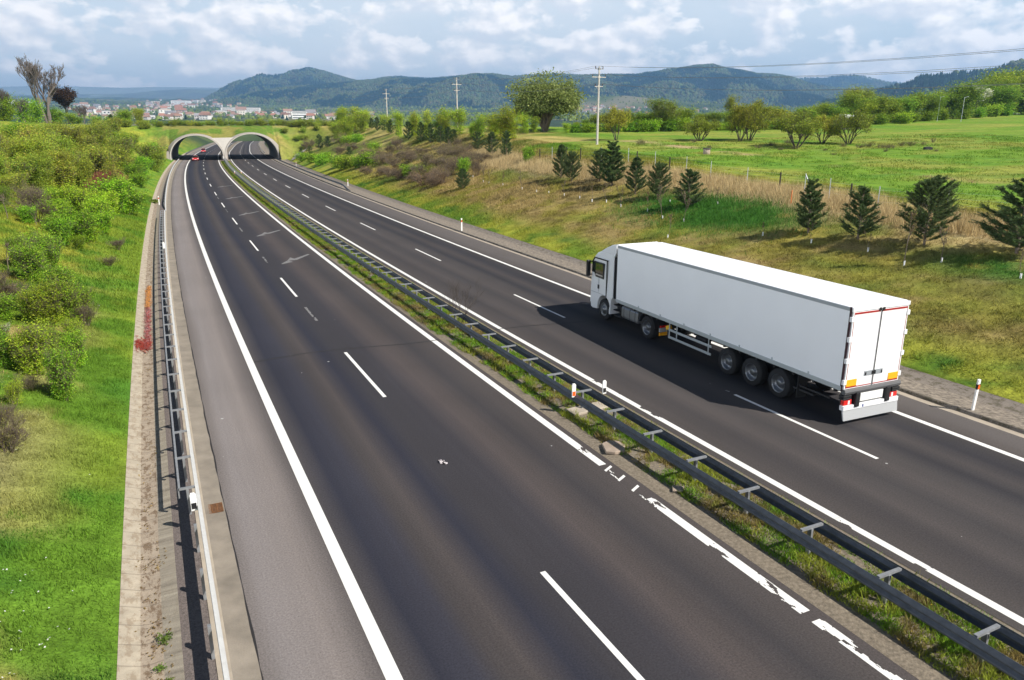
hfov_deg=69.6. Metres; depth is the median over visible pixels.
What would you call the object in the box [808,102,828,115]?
woodland tree
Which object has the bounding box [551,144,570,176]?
pine tree
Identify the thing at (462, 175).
pine tree
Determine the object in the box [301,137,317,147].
twiggy bush
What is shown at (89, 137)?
olive shrub
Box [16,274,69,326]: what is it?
leafy shrub
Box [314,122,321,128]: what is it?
hedge bush
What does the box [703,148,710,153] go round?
well ring
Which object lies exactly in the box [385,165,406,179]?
red brown bush
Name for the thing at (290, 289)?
lane dash
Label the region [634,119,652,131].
woodland bush
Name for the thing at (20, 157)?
olive shrub
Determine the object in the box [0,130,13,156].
olive shrub
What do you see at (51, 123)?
olive shrub
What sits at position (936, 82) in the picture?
woodland
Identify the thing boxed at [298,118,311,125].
hedge bush
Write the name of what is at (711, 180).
tall dry grass
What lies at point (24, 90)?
hills
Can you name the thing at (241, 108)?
house
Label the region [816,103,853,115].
woodland tree
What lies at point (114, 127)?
olive shrub
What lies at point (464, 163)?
green bush
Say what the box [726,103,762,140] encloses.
orchard tree
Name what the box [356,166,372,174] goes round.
red brown bush
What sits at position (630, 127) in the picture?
woodland bush
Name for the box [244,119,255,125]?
hedge bush
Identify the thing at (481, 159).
twiggy bush
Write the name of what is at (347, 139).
green bush
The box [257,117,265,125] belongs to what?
hedge bush
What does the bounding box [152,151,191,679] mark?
ditch bank
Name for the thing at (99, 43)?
sky
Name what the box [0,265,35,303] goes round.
twiggy shrub
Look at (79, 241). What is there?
green shrub
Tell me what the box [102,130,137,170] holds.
olive shrub
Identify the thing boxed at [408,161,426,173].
twiggy bush
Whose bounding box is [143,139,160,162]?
green shrub
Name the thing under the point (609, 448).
cover slab
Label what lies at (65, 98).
copper leaved tree
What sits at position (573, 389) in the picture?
rail marker
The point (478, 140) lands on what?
pine tree
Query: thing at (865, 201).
pine tree
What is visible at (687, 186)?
pine tree
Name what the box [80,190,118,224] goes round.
green shrub
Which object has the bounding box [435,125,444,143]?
pine tree
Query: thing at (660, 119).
woodland tree
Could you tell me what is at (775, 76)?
power line
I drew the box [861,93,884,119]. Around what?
woodland tree
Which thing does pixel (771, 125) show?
woodland bush
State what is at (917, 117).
woodland bush
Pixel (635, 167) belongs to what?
pine tree
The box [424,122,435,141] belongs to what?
pine tree
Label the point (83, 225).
green shrub
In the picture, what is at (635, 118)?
woodland tree
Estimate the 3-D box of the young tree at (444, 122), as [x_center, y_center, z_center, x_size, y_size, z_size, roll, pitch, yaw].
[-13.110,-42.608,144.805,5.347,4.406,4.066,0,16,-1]
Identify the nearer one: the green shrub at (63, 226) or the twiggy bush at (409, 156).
the green shrub at (63, 226)
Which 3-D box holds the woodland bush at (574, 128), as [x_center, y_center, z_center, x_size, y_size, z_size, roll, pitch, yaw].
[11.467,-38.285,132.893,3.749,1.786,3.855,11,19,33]
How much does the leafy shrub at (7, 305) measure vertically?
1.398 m
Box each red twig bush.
[76,168,116,187]
[82,175,101,191]
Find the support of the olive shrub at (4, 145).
on the ground at (1006, 126)
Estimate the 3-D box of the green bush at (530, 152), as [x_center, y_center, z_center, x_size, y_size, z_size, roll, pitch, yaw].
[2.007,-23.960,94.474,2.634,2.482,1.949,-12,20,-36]
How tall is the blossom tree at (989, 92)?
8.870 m
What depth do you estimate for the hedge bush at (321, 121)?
234.46 m
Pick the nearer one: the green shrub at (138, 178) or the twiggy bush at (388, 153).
the green shrub at (138, 178)
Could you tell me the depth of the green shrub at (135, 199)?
75.29 m
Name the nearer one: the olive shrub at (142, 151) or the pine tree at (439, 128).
the pine tree at (439, 128)
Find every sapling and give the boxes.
[0,194,7,218]
[5,242,9,269]
[28,205,37,224]
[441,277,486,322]
[656,184,667,217]
[681,189,690,220]
[903,210,917,265]
[938,226,948,261]
[1019,250,1023,278]
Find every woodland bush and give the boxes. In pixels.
[569,123,582,132]
[578,121,604,132]
[602,123,624,131]
[617,117,640,131]
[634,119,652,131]
[638,118,662,131]
[660,117,682,130]
[676,116,699,130]
[714,123,727,130]
[724,121,739,129]
[764,121,773,129]
[873,112,897,123]
[891,110,919,123]
[910,113,923,121]
[919,109,942,120]
[936,106,951,119]
[957,109,974,118]
[969,107,992,117]
[984,101,1005,116]
[987,103,1015,115]
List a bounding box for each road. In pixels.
[171,141,918,679]
[228,141,1023,633]
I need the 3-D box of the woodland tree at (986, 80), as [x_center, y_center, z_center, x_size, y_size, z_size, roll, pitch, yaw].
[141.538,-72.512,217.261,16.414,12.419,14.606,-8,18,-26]
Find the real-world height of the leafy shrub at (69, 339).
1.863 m
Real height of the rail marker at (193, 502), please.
0.450 m
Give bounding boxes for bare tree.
[0,88,10,120]
[14,54,65,122]
[14,98,28,121]
[71,105,88,123]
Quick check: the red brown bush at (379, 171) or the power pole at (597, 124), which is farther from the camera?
the red brown bush at (379, 171)
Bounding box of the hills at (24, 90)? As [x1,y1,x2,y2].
[0,86,219,95]
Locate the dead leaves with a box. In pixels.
[134,251,173,679]
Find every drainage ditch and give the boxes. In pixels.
[141,144,208,679]
[263,141,1023,415]
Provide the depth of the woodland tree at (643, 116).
139.99 m
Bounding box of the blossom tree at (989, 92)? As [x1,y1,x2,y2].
[974,86,993,108]
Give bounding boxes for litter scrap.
[438,459,447,463]
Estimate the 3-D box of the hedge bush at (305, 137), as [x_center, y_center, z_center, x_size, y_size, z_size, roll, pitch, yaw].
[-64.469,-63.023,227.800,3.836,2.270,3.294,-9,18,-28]
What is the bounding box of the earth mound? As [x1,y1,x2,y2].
[52,123,405,159]
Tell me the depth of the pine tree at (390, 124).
176.68 m
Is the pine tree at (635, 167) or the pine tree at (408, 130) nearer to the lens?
the pine tree at (635, 167)
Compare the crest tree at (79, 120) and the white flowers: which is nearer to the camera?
the white flowers
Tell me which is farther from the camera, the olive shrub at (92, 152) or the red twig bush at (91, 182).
the olive shrub at (92, 152)
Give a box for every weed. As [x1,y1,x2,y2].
[149,199,160,203]
[153,662,166,672]
[154,631,172,644]
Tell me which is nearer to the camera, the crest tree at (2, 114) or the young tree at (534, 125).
the young tree at (534, 125)
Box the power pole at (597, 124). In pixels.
[592,66,605,144]
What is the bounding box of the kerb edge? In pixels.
[164,145,232,679]
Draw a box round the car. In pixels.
[192,155,198,160]
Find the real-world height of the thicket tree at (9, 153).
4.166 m
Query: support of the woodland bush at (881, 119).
on the ground at (1006, 126)
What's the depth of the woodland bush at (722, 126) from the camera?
138.09 m
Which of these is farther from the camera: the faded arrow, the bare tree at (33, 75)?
the bare tree at (33, 75)
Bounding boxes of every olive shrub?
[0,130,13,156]
[0,136,9,157]
[0,150,15,190]
[0,171,20,196]
[3,155,40,189]
[7,124,53,134]
[8,121,43,141]
[8,153,44,187]
[8,169,32,196]
[31,124,59,134]
[35,118,69,128]
[48,156,78,190]
[51,148,82,183]
[61,144,90,183]
[69,123,89,133]
[74,142,118,171]
[74,144,130,177]
[81,132,101,146]
[88,117,122,132]
[89,116,106,124]
[90,119,114,137]
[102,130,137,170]
[102,159,120,179]
[108,172,128,181]
[110,116,122,126]
[122,154,133,168]
[131,142,166,168]
[132,144,146,153]
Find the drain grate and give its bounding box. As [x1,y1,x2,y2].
[207,502,223,513]
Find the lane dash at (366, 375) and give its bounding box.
[344,352,386,396]
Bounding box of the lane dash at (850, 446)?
[735,394,877,458]
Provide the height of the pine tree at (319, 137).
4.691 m
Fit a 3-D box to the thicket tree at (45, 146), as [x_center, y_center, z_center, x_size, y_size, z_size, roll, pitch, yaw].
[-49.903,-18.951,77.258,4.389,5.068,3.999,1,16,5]
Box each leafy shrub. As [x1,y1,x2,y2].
[0,185,12,204]
[0,291,21,319]
[0,314,18,367]
[0,375,25,404]
[1,229,26,267]
[1,229,49,282]
[4,313,58,376]
[14,225,65,272]
[14,289,44,323]
[15,284,36,305]
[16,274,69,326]
[28,318,63,360]
[30,269,85,323]
[33,341,83,400]
[38,261,77,287]
[39,185,65,200]
[40,211,59,227]
[56,325,90,367]
[57,316,84,333]
[70,286,95,321]
[86,190,105,200]
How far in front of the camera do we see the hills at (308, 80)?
5806.03 m
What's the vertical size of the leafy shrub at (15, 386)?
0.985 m
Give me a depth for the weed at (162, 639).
13.76 m
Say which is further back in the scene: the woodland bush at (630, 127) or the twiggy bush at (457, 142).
the woodland bush at (630, 127)
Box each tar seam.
[255,339,438,361]
[496,317,614,329]
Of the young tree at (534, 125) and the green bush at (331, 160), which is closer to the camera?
the young tree at (534, 125)
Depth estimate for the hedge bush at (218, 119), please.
227.37 m
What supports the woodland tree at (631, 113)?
on the ground at (1006, 126)
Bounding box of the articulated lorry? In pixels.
[586,242,910,420]
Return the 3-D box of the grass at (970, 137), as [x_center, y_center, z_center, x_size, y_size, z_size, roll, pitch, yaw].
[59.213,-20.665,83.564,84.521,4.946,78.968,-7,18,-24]
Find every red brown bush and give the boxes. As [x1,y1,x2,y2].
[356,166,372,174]
[369,165,388,175]
[380,164,395,177]
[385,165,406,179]
[404,169,419,182]
[411,170,433,185]
[424,172,446,186]
[430,166,453,183]
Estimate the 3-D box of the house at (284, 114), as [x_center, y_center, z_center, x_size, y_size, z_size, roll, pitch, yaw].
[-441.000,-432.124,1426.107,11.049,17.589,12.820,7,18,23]
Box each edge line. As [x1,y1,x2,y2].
[184,145,402,679]
[218,143,579,446]
[229,147,593,380]
[249,146,1023,460]
[575,445,604,465]
[591,381,686,432]
[647,498,808,613]
[683,432,839,518]
[812,619,902,679]
[835,517,967,590]
[962,588,1023,624]
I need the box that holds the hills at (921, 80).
[831,68,1023,112]
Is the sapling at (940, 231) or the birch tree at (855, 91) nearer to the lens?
the sapling at (940, 231)
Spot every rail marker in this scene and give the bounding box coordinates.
[189,492,197,510]
[572,383,575,397]
[602,380,606,393]
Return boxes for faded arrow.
[282,254,308,263]
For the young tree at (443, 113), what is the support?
on the ground at (1006, 126)
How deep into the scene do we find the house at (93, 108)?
2247.22 m
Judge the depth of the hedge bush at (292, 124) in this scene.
231.38 m
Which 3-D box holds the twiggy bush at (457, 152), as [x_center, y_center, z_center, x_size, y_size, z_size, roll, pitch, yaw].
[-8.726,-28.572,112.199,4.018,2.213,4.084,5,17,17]
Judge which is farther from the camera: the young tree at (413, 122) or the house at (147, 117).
the house at (147, 117)
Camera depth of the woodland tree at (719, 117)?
142.24 m
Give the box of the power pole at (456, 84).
[452,78,460,123]
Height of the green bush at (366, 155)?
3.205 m
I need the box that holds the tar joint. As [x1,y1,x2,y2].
[171,177,263,679]
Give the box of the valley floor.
[8,96,809,140]
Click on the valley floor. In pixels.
(553, 123)
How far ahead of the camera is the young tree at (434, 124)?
147.54 m
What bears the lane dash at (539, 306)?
on the road at (944, 503)
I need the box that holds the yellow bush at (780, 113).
[766,104,794,128]
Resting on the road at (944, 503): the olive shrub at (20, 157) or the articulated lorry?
the articulated lorry
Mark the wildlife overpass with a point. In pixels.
(224, 143)
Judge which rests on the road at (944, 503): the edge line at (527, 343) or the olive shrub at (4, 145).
the edge line at (527, 343)
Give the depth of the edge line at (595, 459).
21.30 m
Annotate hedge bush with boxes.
[120,118,136,126]
[138,123,153,128]
[150,120,161,125]
[168,118,178,125]
[184,119,194,125]
[205,120,217,125]
[216,117,225,124]
[216,120,227,125]
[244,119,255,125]
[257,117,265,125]
[267,118,276,125]
[271,118,283,125]
[286,119,299,125]
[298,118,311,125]
[299,125,307,132]
[299,133,309,139]
[314,118,325,124]
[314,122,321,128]
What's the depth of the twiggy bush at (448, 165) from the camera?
100.88 m
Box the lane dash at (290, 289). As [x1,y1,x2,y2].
[280,278,297,296]
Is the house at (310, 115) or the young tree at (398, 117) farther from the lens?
the house at (310, 115)
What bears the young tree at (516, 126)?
on the ground at (1006, 126)
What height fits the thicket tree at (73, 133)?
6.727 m
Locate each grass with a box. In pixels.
[0,183,151,313]
[0,277,135,679]
[221,161,312,225]
[291,224,1023,679]
[325,131,708,226]
[469,145,1021,239]
[491,164,1023,396]
[547,133,1023,206]
[568,186,843,253]
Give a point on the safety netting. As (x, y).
(147, 342)
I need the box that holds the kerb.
[258,141,1023,433]
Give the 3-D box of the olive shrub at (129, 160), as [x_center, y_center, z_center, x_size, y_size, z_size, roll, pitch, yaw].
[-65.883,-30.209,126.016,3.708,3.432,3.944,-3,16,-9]
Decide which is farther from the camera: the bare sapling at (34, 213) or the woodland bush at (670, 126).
the woodland bush at (670, 126)
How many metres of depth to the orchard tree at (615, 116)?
110.41 m
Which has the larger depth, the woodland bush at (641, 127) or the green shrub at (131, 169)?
the woodland bush at (641, 127)
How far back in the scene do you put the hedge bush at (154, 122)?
218.68 m
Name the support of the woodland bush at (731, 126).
on the ground at (1006, 126)
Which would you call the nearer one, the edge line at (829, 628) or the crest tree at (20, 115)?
the edge line at (829, 628)
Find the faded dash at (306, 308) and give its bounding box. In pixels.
[304,307,317,320]
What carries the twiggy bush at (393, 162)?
on the ground at (1006, 126)
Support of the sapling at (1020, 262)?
on the ground at (1006, 126)
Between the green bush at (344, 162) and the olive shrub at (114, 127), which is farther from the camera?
the olive shrub at (114, 127)
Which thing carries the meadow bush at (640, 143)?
on the ground at (1006, 126)
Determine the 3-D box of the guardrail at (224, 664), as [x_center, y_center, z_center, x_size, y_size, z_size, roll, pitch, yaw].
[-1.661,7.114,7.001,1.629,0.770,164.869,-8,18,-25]
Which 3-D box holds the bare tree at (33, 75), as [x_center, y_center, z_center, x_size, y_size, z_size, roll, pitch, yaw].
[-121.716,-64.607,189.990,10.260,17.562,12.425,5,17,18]
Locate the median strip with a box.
[219,141,1023,679]
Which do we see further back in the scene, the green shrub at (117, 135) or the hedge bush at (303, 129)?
the hedge bush at (303, 129)
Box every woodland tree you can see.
[588,112,604,130]
[621,108,640,118]
[629,115,640,129]
[636,110,651,123]
[640,109,655,124]
[647,112,673,129]
[675,104,698,124]
[680,111,691,123]
[695,112,714,120]
[704,109,726,123]
[790,107,814,120]
[794,104,821,121]
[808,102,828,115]
[809,99,838,115]
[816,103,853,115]
[829,90,873,113]
[835,99,861,113]
[856,98,881,121]
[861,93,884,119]
[868,94,904,123]
[885,98,906,122]
[887,94,915,117]
[893,95,922,120]
[900,89,937,119]
[916,91,955,118]
[920,91,947,120]
[928,88,958,116]
[938,76,997,117]
[944,88,979,118]
[962,71,1022,110]
[963,88,987,114]
[967,65,1023,112]
[971,88,997,112]
[984,80,1023,115]
[985,65,1023,109]
[1013,80,1023,113]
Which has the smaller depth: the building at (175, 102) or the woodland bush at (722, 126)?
the woodland bush at (722, 126)
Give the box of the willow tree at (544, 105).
[499,67,588,131]
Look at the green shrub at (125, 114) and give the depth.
221.65 m
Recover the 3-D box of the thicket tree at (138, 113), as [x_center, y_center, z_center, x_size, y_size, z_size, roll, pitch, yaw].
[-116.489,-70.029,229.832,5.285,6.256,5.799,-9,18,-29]
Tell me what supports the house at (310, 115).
on the valley floor
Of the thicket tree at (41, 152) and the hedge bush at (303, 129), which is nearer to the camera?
the thicket tree at (41, 152)
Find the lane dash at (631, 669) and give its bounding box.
[540,571,644,679]
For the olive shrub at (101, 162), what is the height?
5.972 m
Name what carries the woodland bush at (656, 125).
on the ground at (1006, 126)
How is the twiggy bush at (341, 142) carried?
on the ground at (1006, 126)
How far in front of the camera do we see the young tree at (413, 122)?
154.42 m
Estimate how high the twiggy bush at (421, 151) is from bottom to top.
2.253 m
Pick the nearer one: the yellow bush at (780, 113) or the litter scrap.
the litter scrap
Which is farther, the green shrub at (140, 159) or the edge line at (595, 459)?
the green shrub at (140, 159)
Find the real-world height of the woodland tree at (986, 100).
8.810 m
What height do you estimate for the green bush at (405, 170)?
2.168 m
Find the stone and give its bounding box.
[672,485,683,491]
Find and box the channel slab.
[565,401,607,415]
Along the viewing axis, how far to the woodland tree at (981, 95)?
196.04 m
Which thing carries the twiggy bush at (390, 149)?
on the ground at (1006, 126)
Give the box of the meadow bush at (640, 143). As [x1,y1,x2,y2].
[634,138,646,144]
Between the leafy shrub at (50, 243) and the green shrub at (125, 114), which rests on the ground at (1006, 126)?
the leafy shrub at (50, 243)
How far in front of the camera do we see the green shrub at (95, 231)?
54.22 m
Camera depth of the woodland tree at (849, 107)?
160.72 m
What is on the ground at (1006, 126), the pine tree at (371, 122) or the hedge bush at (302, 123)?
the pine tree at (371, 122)
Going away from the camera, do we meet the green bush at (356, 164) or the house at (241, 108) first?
the green bush at (356, 164)
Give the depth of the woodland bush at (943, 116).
184.82 m
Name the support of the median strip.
on the road at (944, 503)
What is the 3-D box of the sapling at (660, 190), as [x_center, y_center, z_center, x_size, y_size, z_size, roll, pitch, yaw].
[11.553,-10.576,56.752,0.979,2.829,0.900,1,16,4]
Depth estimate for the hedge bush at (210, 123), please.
224.73 m
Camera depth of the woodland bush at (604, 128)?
133.06 m
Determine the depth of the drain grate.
18.38 m
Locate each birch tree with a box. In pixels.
[643,95,677,128]
[661,99,683,129]
[722,94,741,112]
[838,83,867,104]
[859,83,883,102]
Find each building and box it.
[170,100,190,104]
[220,107,260,112]
[292,111,306,118]
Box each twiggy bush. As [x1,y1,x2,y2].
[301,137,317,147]
[330,144,345,154]
[331,134,347,146]
[342,141,359,150]
[356,140,371,147]
[356,146,371,154]
[367,150,390,164]
[377,144,394,152]
[377,149,398,161]
[383,154,407,169]
[389,135,409,149]
[390,148,406,159]
[395,144,411,151]
[397,149,414,159]
[402,149,420,162]
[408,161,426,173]
[409,144,430,155]
[412,150,435,165]
[426,152,460,169]
[428,166,448,174]
[431,142,450,150]
[434,146,449,157]
[437,145,451,153]
[442,157,460,174]
[445,146,465,155]
[445,147,462,158]
[448,137,462,146]
[454,150,470,166]
[458,147,477,161]
[460,140,477,153]
[467,151,484,163]
[468,157,487,174]
[474,150,492,162]
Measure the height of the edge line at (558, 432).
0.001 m
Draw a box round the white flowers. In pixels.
[0,449,89,677]
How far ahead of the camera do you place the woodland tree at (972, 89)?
189.01 m
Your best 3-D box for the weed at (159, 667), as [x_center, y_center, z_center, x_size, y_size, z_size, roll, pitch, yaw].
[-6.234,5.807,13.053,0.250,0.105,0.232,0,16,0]
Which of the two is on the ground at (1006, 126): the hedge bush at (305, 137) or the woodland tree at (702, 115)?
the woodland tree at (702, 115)
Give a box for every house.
[88,106,96,113]
[102,110,110,113]
[110,110,125,115]
[142,115,150,119]
[158,109,170,112]
[165,114,172,119]
[174,114,182,118]
[175,108,186,112]
[194,113,198,119]
[199,112,211,119]
[235,107,246,112]
[236,110,244,114]
[280,112,287,118]
[282,109,291,114]
[305,109,315,113]
[306,113,314,119]
[328,114,334,119]
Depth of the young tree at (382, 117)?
319.41 m
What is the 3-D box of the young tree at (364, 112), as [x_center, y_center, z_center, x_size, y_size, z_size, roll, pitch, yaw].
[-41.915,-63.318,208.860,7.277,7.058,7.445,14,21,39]
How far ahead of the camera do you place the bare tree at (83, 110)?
234.56 m
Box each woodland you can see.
[5,94,1020,121]
[192,67,433,100]
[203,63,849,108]
[800,74,901,89]
[821,58,1023,110]
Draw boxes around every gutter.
[167,143,261,679]
[257,143,1023,437]
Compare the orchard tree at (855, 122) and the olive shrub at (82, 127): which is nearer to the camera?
the orchard tree at (855, 122)
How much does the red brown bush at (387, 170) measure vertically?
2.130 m
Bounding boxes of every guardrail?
[159,210,229,679]
[163,159,178,210]
[223,158,1023,679]
[274,157,350,190]
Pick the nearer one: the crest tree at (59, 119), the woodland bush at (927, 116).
the woodland bush at (927, 116)
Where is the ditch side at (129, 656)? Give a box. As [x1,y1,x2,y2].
[116,142,214,679]
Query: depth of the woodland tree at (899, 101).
175.90 m
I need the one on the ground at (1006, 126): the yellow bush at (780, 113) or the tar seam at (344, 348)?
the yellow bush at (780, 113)
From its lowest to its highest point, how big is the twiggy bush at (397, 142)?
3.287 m
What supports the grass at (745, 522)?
on the median strip
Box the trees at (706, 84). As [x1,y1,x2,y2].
[241,66,841,107]
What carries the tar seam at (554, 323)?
on the road at (944, 503)
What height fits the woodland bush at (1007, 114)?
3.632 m
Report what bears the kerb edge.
on the gutter at (243, 655)
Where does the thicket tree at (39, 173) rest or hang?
on the ground at (1006, 126)
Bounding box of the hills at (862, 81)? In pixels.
[803,76,888,89]
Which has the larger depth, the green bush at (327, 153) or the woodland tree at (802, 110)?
the green bush at (327, 153)
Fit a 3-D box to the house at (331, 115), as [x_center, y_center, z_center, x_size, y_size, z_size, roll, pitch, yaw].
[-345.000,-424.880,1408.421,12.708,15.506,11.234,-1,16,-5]
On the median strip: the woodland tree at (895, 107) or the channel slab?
the channel slab
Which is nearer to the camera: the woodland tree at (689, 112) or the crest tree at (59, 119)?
the woodland tree at (689, 112)
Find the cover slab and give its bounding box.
[602,440,624,454]
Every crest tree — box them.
[0,92,19,120]
[0,110,12,120]
[14,99,39,121]
[20,96,44,122]
[42,104,65,122]
[52,109,65,123]
[62,111,80,123]
[71,115,84,123]
[88,114,102,119]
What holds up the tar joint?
on the road at (481, 531)
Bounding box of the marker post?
[971,379,980,409]
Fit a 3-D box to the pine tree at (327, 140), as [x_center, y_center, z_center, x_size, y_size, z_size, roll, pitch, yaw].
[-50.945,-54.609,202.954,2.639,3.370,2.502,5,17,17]
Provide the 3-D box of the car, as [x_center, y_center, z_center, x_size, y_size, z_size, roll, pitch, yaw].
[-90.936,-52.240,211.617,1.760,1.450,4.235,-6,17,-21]
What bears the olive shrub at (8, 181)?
on the ground at (1006, 126)
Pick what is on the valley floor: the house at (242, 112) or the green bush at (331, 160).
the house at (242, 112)
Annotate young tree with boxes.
[327,119,341,138]
[331,105,349,120]
[335,117,355,136]
[340,104,359,130]
[340,113,357,131]
[350,106,374,128]
[353,112,368,132]
[376,113,386,121]
[379,114,394,132]
[389,107,406,137]
[407,110,420,135]
[419,108,434,137]
[430,104,453,132]
[431,114,452,133]
[432,119,437,132]
[439,105,471,134]
[467,121,474,136]
[469,119,487,136]
[471,112,488,137]
[478,110,500,137]
[488,103,523,139]
[505,113,525,137]
[517,111,532,132]
[528,115,540,132]
[562,121,569,132]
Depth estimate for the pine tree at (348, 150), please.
166.97 m
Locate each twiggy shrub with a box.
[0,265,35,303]
[0,390,38,452]
[5,175,56,223]
[13,368,49,390]
[17,174,47,203]
[68,300,100,325]
[95,254,120,265]
[106,236,125,249]
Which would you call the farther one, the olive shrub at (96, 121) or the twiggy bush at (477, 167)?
the olive shrub at (96, 121)
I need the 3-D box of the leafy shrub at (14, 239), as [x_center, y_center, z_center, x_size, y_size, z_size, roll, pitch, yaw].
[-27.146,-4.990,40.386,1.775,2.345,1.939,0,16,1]
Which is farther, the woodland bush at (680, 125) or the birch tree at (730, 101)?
the birch tree at (730, 101)
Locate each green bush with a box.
[293,151,307,160]
[304,152,318,162]
[312,153,332,164]
[315,150,331,160]
[326,154,341,167]
[326,154,357,168]
[337,135,351,143]
[348,132,365,142]
[349,155,363,168]
[350,149,381,165]
[363,141,381,150]
[397,163,417,176]
[454,155,470,171]
[519,143,536,161]
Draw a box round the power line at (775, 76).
[354,48,1023,103]
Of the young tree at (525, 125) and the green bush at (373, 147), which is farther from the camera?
the green bush at (373, 147)
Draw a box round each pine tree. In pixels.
[314,134,324,148]
[322,136,331,145]
[345,146,351,154]
[368,118,374,127]
[374,117,380,130]
[380,119,384,129]
[386,119,394,132]
[403,121,412,139]
[414,122,426,141]
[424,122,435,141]
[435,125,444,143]
[441,126,453,144]
[451,129,459,141]
[454,168,470,187]
[471,131,484,148]
[483,131,499,153]
[498,130,513,154]
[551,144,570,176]
[563,150,582,180]
[586,148,608,180]
[599,139,629,185]
[624,155,647,193]
[645,161,672,194]
[672,168,706,207]
[794,178,827,232]
[838,184,888,239]
[896,174,963,244]
[968,178,1023,253]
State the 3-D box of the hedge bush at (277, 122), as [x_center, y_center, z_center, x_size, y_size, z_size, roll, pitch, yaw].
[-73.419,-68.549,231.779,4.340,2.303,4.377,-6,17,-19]
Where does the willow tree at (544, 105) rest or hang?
on the ground at (1006, 126)
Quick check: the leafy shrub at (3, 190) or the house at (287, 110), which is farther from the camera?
the house at (287, 110)
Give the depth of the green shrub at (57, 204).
55.79 m
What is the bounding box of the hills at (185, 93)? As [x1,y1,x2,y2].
[5,89,217,98]
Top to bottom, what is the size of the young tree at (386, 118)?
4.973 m
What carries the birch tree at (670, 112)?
on the ground at (1006, 126)
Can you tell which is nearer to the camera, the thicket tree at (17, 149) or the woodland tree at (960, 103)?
the thicket tree at (17, 149)
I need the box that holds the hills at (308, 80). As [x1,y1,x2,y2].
[212,69,347,99]
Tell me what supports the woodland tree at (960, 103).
on the ground at (1006, 126)
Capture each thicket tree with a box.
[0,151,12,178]
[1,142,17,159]
[7,132,49,157]
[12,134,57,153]
[19,145,56,187]
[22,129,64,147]
[25,151,56,188]
[34,146,77,188]
[37,120,70,135]
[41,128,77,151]
[53,121,93,147]
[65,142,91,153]
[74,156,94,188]
[82,120,116,147]
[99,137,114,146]
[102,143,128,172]
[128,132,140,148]
[131,107,145,124]
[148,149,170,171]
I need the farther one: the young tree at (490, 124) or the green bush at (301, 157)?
the green bush at (301, 157)
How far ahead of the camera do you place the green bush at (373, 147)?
156.40 m
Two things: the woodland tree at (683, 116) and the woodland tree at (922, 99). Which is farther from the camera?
the woodland tree at (922, 99)
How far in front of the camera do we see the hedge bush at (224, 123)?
228.11 m
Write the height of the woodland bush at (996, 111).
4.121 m
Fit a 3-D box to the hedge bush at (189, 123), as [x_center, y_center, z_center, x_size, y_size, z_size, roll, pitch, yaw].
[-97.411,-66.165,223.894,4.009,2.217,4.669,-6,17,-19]
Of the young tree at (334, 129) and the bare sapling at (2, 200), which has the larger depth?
the young tree at (334, 129)
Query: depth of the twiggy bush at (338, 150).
175.71 m
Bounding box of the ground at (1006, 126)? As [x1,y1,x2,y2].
[0,114,1023,679]
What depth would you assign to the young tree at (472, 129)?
128.40 m
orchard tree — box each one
[600,105,633,139]
[682,115,722,140]
[726,97,778,140]
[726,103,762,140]
[773,105,824,146]
[802,113,844,143]
[824,108,879,144]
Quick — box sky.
[0,0,1023,87]
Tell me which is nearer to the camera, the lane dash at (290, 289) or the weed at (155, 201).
the lane dash at (290, 289)
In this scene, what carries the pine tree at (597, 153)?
on the ground at (1006, 126)
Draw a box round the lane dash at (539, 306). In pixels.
[514,294,564,317]
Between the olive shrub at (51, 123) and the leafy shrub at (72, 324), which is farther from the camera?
the olive shrub at (51, 123)
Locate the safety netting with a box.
[134,286,153,354]
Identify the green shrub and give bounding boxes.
[0,119,38,138]
[16,204,37,223]
[35,195,78,215]
[38,213,79,246]
[42,185,61,193]
[43,182,98,216]
[43,205,103,241]
[67,234,86,250]
[76,172,137,212]
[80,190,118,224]
[83,208,119,233]
[85,188,123,215]
[88,227,104,242]
[95,182,149,214]
[110,129,122,139]
[117,108,133,122]
[119,130,136,154]
[122,160,149,182]
[129,171,152,187]
[131,153,156,175]
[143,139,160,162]
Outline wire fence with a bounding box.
[539,147,1017,208]
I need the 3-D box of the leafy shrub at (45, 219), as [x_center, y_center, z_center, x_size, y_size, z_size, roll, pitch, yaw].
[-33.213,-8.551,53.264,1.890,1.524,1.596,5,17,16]
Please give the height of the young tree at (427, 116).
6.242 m
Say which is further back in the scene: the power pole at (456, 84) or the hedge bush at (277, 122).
the hedge bush at (277, 122)
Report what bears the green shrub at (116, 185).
on the ground at (1006, 126)
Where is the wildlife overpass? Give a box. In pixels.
[166,132,280,159]
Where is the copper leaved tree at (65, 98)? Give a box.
[47,85,76,123]
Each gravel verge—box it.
[158,143,217,679]
[258,141,1023,428]
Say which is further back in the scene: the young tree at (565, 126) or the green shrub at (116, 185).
the young tree at (565, 126)

